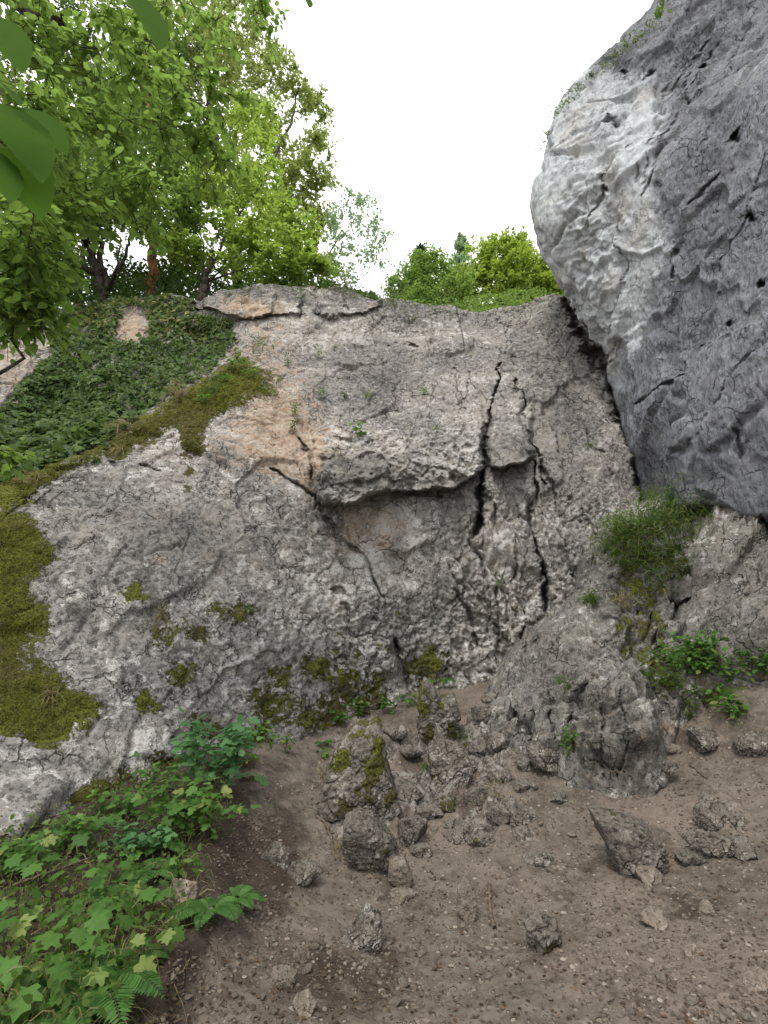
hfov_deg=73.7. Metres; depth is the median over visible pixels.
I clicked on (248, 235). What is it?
rim maple
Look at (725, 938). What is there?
stone
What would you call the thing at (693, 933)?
stone
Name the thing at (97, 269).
leaning tree
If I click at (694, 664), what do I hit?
plant clump
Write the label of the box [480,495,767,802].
rock outcrop
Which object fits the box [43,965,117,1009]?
maple seedling
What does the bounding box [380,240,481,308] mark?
rim bush
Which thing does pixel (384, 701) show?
herb
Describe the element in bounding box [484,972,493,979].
stone
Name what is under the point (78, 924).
grass tuft
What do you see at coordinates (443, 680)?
maple seedling
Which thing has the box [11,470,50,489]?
grass
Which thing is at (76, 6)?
background tree
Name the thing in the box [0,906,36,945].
maple seedling
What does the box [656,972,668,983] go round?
stone
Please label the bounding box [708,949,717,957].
stone
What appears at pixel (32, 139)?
hornbeam twig
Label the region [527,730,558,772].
rock
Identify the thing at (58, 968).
maple seedling
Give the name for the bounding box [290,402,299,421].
cliff plant
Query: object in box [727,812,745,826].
rock
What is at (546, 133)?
grass tuft
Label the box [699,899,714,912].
stone
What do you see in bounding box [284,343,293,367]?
cliff plant
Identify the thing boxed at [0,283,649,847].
cliff
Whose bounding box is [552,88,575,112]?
grass tuft
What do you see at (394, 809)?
rock
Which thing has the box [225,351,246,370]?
cliff plant
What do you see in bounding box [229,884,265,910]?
seedling
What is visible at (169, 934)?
maple seedling
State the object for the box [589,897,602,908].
stone
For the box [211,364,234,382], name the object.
cliff plant
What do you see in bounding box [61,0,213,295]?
tree
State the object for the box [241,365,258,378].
cliff plant
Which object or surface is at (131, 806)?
maple seedling
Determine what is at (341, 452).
grass
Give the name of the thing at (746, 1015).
stone
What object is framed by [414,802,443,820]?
rock
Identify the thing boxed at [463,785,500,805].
rock
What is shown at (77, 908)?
maple seedling
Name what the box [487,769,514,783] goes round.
rock
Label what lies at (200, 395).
cliff plant
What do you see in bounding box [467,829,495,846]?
rock
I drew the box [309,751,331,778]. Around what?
grass
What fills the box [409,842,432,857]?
rock
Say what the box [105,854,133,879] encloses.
maple seedling
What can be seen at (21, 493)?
moss
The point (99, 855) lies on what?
maple seedling
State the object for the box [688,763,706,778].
stick
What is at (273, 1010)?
stone
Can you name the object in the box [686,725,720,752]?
rock
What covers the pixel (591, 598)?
grass tuft
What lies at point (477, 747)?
rock
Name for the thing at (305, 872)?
rock
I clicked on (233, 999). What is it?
root fibres
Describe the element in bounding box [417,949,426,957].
stone
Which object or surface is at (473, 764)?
rock
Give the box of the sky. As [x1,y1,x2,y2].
[0,0,653,307]
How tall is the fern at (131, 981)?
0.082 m
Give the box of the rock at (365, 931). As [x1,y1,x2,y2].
[340,901,385,953]
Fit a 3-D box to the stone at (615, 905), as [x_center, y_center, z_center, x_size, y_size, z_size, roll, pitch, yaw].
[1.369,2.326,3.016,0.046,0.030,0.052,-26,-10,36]
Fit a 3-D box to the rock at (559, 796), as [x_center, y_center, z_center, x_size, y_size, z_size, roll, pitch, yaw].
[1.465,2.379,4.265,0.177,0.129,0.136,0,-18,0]
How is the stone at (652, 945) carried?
on the ground at (326, 885)
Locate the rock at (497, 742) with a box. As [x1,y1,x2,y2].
[485,721,512,754]
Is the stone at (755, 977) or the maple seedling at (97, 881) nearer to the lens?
the stone at (755, 977)
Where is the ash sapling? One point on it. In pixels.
(374, 222)
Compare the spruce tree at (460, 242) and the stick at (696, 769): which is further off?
the spruce tree at (460, 242)
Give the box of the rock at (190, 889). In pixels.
[165,878,198,911]
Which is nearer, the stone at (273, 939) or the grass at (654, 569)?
the stone at (273, 939)
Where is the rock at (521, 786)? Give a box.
[513,779,537,792]
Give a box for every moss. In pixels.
[0,521,91,740]
[9,364,266,497]
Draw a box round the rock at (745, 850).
[731,836,758,861]
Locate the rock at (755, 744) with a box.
[732,732,767,756]
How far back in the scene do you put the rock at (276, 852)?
3.36 m
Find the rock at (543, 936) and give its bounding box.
[522,910,561,954]
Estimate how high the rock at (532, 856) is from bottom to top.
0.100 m
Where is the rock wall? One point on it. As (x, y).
(649, 204)
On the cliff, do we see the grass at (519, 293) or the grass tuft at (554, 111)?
the grass at (519, 293)
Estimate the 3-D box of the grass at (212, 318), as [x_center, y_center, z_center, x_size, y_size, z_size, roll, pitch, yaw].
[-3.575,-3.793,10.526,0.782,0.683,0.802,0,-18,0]
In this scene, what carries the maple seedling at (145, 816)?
on the ground at (326, 885)
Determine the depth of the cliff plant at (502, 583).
7.50 m
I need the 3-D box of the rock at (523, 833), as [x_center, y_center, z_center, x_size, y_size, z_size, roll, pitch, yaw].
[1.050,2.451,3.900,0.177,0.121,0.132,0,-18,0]
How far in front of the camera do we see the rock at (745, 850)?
3.33 m
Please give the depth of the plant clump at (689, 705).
4.83 m
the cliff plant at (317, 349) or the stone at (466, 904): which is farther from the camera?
the cliff plant at (317, 349)
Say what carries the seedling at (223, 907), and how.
on the ground at (326, 885)
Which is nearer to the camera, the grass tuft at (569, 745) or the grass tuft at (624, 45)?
the grass tuft at (569, 745)
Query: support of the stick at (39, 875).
on the ground cover at (35, 975)
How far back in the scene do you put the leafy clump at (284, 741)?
5.00 m
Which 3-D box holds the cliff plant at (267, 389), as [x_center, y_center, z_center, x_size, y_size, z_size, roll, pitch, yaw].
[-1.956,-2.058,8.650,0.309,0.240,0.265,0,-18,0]
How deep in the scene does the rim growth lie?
12.23 m
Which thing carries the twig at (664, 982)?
on the ground at (326, 885)
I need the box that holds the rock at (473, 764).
[469,758,476,772]
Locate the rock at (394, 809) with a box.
[377,802,401,821]
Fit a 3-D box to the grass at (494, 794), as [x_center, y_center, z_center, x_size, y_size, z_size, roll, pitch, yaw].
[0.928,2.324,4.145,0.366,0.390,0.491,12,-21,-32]
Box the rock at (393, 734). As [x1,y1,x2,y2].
[383,729,406,740]
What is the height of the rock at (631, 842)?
0.436 m
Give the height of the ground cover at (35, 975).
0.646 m
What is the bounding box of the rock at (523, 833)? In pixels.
[512,825,533,840]
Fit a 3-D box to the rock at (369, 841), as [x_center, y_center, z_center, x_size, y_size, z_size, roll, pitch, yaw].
[-0.095,2.305,3.587,0.390,0.421,0.490,0,-18,0]
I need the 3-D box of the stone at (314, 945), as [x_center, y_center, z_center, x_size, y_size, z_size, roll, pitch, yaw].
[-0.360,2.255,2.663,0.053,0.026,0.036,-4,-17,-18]
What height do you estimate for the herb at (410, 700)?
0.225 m
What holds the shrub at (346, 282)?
on the cliff
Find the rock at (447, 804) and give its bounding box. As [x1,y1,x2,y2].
[433,795,457,813]
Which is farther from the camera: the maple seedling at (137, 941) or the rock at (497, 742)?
the rock at (497, 742)
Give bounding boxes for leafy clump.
[0,829,61,875]
[40,806,97,853]
[83,784,152,816]
[97,817,178,860]
[125,770,261,841]
[130,751,187,793]
[170,706,262,800]
[233,720,277,767]
[272,732,294,752]
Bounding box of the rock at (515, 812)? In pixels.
[485,797,538,826]
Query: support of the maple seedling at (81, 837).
on the ground at (326, 885)
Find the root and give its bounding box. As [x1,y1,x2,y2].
[316,815,381,879]
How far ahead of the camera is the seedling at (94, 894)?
2.50 m
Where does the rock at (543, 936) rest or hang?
on the ground at (326, 885)
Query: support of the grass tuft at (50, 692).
on the moss at (36, 688)
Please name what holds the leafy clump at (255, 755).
on the ground at (326, 885)
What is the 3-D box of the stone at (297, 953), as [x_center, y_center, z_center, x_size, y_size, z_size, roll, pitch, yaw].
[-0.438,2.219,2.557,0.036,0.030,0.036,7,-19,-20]
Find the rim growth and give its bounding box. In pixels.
[367,287,563,311]
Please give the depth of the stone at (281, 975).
2.34 m
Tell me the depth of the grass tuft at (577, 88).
9.75 m
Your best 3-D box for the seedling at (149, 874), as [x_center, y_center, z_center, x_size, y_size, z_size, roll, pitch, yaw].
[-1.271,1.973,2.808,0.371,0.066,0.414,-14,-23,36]
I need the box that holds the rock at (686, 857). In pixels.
[672,848,706,865]
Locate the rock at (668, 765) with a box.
[661,759,678,772]
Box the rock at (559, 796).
[550,788,567,802]
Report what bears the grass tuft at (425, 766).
on the ground at (326, 885)
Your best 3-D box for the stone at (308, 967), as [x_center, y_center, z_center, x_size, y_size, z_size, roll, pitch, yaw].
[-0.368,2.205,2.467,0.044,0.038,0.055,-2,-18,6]
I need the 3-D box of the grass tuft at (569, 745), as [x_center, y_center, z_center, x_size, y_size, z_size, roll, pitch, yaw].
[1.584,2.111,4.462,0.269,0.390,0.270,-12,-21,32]
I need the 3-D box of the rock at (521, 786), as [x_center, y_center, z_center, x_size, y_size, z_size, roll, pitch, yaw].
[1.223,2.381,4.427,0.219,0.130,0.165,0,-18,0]
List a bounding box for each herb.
[315,748,333,757]
[329,706,351,725]
[341,694,369,715]
[375,690,406,713]
[400,691,416,705]
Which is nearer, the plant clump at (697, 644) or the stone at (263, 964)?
the stone at (263, 964)
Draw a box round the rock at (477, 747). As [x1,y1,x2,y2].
[467,739,488,757]
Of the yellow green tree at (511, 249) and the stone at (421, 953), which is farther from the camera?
the yellow green tree at (511, 249)
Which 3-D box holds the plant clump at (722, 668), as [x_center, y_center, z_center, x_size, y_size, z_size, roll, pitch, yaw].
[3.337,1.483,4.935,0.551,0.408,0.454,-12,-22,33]
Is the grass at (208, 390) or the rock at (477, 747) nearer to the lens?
the rock at (477, 747)
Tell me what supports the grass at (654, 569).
on the rock outcrop
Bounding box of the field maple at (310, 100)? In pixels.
[124,0,348,288]
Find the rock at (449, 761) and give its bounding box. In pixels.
[427,724,473,787]
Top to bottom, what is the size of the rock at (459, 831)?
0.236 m
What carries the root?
on the ground at (326, 885)
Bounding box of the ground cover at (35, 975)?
[0,738,242,1023]
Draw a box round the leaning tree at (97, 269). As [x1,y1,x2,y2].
[0,66,206,300]
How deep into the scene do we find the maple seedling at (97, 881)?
2.46 m
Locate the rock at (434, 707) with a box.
[417,677,460,745]
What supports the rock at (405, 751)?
on the ground at (326, 885)
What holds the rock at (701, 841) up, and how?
on the ground at (326, 885)
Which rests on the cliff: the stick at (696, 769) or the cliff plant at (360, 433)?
the cliff plant at (360, 433)
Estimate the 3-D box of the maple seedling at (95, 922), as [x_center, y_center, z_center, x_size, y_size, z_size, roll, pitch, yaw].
[-1.248,1.687,2.011,0.270,0.184,0.304,13,-22,-35]
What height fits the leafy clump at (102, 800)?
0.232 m
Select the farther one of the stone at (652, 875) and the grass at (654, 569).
the grass at (654, 569)
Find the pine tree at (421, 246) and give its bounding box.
[403,242,445,299]
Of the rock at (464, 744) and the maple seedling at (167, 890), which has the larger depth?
the rock at (464, 744)
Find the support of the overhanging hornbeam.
on the cliff
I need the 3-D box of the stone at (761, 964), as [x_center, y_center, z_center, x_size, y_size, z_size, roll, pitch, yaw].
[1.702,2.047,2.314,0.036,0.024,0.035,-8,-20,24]
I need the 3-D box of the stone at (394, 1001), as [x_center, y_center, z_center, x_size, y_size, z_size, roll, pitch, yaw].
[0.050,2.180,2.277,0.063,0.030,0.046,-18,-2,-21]
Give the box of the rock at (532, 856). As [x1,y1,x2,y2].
[522,847,557,866]
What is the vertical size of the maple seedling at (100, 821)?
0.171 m
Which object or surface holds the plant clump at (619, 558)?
on the rock outcrop
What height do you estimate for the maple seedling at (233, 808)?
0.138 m
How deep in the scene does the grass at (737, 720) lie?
4.51 m
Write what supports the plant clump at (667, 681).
on the rock outcrop
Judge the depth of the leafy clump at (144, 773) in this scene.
3.84 m
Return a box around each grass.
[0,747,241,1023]
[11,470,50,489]
[101,415,135,437]
[159,375,196,405]
[192,310,225,334]
[195,376,225,398]
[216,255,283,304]
[243,331,280,353]
[265,369,290,387]
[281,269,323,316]
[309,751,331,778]
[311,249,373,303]
[330,445,355,459]
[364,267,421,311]
[402,257,468,321]
[453,724,481,741]
[471,771,532,832]
[490,258,556,320]
[584,511,654,583]
[595,471,713,570]
[601,527,682,606]
[607,590,639,612]
[717,708,749,732]
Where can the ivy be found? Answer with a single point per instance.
(52, 431)
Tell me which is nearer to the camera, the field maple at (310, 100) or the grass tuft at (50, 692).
the grass tuft at (50, 692)
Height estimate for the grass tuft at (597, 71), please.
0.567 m
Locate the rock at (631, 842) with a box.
[586,804,670,878]
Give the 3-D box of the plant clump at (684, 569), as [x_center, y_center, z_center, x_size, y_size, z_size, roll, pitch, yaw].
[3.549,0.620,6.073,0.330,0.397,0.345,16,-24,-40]
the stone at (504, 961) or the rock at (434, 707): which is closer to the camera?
the stone at (504, 961)
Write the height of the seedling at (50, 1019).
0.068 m
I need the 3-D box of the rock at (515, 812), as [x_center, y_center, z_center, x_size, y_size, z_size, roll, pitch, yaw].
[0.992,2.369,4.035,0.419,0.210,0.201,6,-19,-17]
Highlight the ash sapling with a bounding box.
[321,183,396,288]
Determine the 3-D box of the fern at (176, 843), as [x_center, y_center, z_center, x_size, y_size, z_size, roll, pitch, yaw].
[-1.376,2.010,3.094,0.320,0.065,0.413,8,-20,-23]
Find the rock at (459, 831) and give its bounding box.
[445,816,486,844]
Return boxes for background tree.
[0,0,218,304]
[2,221,107,306]
[3,60,29,223]
[80,200,224,296]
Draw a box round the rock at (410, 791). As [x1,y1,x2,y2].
[398,782,423,803]
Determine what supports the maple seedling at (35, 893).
on the ground at (326, 885)
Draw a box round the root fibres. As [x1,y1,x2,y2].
[0,778,278,1023]
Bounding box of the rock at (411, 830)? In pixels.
[397,814,427,848]
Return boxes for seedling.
[0,849,26,885]
[0,887,43,917]
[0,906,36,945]
[0,953,72,1023]
[0,953,92,1006]
[0,989,93,1023]
[10,854,65,887]
[29,947,71,976]
[30,910,110,953]
[31,899,83,924]
[36,828,91,846]
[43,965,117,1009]
[44,863,109,892]
[65,881,147,915]
[67,899,106,922]
[69,850,106,873]
[77,925,150,957]
[80,811,121,839]
[80,951,157,987]
[86,894,139,939]
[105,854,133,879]
[105,886,164,916]
[112,799,135,816]
[115,857,179,883]
[116,809,151,826]
[118,849,143,860]
[132,878,174,908]
[141,919,184,946]
[161,894,243,929]
[168,848,201,871]
[214,805,243,821]
[427,677,456,690]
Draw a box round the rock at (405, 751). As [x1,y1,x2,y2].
[394,745,422,757]
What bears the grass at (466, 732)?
on the rock outcrop
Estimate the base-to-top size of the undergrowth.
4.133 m
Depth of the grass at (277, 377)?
9.00 m
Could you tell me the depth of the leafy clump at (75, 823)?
2.96 m
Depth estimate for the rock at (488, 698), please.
6.18 m
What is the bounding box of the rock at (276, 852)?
[260,841,290,869]
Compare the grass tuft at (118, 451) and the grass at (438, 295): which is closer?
the grass tuft at (118, 451)
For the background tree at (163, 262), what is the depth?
14.03 m
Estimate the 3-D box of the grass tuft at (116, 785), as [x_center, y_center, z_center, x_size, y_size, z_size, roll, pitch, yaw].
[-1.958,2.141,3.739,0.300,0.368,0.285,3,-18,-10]
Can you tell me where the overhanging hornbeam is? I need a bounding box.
[0,0,289,480]
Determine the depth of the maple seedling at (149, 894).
2.34 m
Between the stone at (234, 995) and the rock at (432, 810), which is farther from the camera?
the rock at (432, 810)
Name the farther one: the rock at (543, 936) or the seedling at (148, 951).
the rock at (543, 936)
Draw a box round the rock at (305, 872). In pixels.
[287,859,322,885]
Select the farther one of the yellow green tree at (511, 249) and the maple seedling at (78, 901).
the yellow green tree at (511, 249)
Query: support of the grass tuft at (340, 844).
on the ground at (326, 885)
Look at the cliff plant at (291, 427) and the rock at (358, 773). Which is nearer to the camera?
the rock at (358, 773)
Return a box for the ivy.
[0,293,237,482]
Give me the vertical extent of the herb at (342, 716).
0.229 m
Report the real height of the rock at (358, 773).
0.818 m
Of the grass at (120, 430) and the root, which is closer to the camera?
the root
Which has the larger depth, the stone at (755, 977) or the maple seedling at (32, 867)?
the maple seedling at (32, 867)
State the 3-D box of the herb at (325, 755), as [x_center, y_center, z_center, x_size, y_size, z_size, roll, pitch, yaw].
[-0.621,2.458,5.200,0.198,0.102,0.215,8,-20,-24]
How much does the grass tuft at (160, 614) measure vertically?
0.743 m
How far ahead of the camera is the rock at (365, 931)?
2.74 m
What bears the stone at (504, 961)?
on the ground at (326, 885)
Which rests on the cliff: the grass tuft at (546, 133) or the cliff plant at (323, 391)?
the cliff plant at (323, 391)
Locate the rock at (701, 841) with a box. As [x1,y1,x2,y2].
[683,828,754,858]
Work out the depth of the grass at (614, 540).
6.66 m
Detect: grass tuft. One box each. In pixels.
[35,680,65,714]
[52,895,116,956]
[106,442,124,458]
[110,776,133,794]
[141,600,178,657]
[333,834,342,853]
[415,758,428,772]
[534,122,552,151]
[547,96,562,119]
[548,731,577,765]
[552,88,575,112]
[567,76,592,103]
[575,588,603,612]
[585,55,604,78]
[600,47,618,69]
[612,34,631,64]
[627,22,644,47]
[631,10,662,35]
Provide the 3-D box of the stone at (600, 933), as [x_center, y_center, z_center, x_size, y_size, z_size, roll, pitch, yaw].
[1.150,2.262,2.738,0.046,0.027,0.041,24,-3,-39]
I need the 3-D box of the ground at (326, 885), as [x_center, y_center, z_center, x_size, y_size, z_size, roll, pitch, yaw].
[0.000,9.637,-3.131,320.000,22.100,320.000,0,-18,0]
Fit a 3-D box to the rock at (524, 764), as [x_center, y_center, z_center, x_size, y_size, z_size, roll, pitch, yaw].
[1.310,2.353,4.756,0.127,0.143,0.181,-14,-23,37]
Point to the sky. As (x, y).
(440, 106)
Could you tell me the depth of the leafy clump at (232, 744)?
3.85 m
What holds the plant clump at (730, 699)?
on the ground at (326, 885)
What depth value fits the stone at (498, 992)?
2.27 m
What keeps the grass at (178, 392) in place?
on the cliff
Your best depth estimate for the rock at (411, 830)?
3.79 m
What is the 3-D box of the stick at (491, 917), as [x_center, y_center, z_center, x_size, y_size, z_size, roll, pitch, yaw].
[0.648,2.389,3.114,0.039,0.097,0.449,-2,-18,7]
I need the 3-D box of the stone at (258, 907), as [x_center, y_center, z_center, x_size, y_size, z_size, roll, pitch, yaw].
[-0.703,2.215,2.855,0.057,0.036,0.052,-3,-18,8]
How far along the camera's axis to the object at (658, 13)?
8.06 m
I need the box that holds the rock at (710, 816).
[693,800,734,831]
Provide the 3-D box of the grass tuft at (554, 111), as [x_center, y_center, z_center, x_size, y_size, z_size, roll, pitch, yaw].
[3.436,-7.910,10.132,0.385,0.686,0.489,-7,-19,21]
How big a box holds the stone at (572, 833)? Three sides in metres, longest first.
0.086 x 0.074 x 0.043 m
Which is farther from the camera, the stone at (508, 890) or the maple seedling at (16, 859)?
the stone at (508, 890)
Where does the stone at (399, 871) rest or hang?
on the ground at (326, 885)
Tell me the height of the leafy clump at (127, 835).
0.221 m
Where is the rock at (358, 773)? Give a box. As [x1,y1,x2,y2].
[317,715,394,824]
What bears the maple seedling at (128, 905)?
on the ground at (326, 885)
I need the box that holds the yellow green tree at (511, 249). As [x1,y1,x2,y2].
[450,225,563,311]
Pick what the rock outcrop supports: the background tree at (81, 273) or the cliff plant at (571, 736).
the cliff plant at (571, 736)
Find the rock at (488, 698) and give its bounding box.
[481,692,496,703]
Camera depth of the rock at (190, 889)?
2.54 m
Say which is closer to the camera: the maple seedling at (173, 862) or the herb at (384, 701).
the maple seedling at (173, 862)
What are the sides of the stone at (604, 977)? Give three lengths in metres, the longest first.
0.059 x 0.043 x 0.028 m
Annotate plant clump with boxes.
[594,509,666,538]
[603,552,636,572]
[620,538,683,564]
[628,658,688,692]
[633,480,681,514]
[646,638,700,673]
[661,629,731,685]
[665,550,697,580]
[676,626,725,660]
[678,673,737,706]
[682,698,701,719]
[698,644,757,687]
[706,684,752,720]
[733,641,767,679]
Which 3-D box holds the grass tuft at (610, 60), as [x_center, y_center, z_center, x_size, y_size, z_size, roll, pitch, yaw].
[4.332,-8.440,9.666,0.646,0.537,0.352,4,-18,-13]
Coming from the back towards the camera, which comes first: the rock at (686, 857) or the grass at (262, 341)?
the grass at (262, 341)
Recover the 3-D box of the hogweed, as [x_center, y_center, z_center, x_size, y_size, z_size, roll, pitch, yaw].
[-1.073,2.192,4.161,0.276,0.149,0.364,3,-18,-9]
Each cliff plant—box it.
[196,389,213,403]
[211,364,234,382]
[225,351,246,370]
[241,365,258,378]
[259,381,276,396]
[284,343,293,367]
[286,418,296,433]
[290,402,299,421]
[313,343,321,356]
[316,383,327,398]
[348,419,368,437]
[496,572,505,594]
[552,675,576,691]
[559,724,577,753]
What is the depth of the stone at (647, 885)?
3.17 m
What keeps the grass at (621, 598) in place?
on the rock outcrop
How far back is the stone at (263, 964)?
2.43 m
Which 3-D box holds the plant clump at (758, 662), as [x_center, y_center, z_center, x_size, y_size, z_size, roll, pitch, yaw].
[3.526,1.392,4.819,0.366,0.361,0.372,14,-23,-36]
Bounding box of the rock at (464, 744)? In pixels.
[457,739,469,750]
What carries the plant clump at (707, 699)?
on the rock outcrop
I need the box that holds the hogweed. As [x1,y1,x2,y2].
[233,772,267,789]
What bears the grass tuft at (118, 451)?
on the cliff
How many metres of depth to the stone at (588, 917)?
2.91 m
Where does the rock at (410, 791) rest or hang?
on the ground at (326, 885)
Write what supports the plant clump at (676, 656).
on the rock outcrop
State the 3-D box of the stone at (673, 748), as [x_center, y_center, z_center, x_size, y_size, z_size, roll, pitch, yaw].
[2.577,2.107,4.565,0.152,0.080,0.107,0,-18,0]
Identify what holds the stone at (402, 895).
on the ground at (326, 885)
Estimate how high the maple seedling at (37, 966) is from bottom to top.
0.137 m
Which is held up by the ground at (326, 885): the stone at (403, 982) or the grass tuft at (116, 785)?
the stone at (403, 982)
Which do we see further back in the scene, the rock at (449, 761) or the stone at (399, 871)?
the rock at (449, 761)
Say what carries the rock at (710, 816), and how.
on the ground at (326, 885)
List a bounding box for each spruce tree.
[443,231,479,309]
[507,230,530,302]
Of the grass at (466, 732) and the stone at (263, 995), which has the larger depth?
the grass at (466, 732)
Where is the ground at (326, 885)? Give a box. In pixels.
[0,681,767,1023]
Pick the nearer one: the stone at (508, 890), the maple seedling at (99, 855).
the maple seedling at (99, 855)
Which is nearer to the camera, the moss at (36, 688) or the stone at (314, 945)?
the stone at (314, 945)
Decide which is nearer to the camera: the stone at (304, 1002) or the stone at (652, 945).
the stone at (304, 1002)
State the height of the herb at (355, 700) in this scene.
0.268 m
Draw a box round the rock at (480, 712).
[471,703,493,722]
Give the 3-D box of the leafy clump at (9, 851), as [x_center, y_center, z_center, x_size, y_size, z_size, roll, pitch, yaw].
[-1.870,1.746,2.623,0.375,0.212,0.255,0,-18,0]
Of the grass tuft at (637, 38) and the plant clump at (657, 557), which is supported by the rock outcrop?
the plant clump at (657, 557)
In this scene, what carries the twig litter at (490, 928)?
on the ground at (326, 885)
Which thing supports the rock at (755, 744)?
on the ground at (326, 885)
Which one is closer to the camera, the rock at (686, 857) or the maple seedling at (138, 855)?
the maple seedling at (138, 855)
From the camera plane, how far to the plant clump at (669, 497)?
6.91 m
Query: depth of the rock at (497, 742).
5.11 m
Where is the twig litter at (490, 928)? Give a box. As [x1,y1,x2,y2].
[221,792,767,1023]
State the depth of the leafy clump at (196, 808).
3.24 m
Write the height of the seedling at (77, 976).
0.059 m
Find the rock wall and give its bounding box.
[530,0,767,524]
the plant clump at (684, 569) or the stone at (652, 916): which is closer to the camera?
the stone at (652, 916)
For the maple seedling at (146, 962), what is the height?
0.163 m
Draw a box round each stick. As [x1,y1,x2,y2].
[11,857,89,886]
[487,882,496,929]
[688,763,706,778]
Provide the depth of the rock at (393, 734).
5.42 m
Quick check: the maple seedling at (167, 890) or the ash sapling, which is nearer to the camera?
the maple seedling at (167, 890)
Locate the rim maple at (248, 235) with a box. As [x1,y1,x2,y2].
[150,93,349,300]
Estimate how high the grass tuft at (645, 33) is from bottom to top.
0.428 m
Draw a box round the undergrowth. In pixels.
[1,267,378,304]
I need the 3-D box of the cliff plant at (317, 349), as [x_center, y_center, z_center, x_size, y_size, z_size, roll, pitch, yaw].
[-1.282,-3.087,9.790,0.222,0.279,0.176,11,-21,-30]
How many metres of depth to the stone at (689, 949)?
2.49 m
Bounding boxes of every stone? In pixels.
[231,992,237,997]
[253,904,262,911]
[258,993,266,999]
[260,961,267,967]
[267,1006,277,1014]
[269,964,296,988]
[270,936,277,941]
[292,988,316,1018]
[293,951,299,957]
[304,963,312,973]
[311,942,319,949]
[371,886,418,904]
[388,856,412,887]
[389,996,401,1007]
[398,977,409,987]
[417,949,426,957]
[456,876,476,921]
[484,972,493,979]
[495,989,502,995]
[501,958,507,965]
[504,886,513,894]
[566,830,576,836]
[585,915,592,920]
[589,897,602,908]
[595,930,603,937]
[598,975,611,981]
[612,903,619,909]
[625,1007,635,1015]
[635,865,662,884]
[638,905,668,930]
[643,881,653,890]
[648,942,656,948]
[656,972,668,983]
[667,743,682,753]
[682,942,695,956]
[686,995,698,1005]
[689,929,698,937]
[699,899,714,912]
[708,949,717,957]
[721,936,728,940]
[741,1010,754,1021]
[743,962,767,993]
[756,961,764,968]
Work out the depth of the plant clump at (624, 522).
6.72 m
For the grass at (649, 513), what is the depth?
6.54 m
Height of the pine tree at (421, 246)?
3.188 m
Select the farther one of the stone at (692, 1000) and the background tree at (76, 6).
the background tree at (76, 6)
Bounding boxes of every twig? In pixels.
[0,0,312,220]
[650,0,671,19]
[654,973,672,990]
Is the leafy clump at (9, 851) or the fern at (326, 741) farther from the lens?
the fern at (326, 741)
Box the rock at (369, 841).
[342,808,396,871]
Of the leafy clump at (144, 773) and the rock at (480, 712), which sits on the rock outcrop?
the rock at (480, 712)
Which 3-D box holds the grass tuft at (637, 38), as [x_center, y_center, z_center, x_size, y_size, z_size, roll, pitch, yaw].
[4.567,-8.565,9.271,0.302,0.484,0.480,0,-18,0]
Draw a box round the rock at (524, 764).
[516,757,533,771]
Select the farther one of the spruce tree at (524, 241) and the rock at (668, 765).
the spruce tree at (524, 241)
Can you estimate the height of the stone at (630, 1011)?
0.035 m
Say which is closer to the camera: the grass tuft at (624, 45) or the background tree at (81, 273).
the grass tuft at (624, 45)
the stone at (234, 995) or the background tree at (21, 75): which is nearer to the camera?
the stone at (234, 995)
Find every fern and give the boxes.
[31,947,164,1023]
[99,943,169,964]
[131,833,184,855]
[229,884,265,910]
[316,740,331,744]

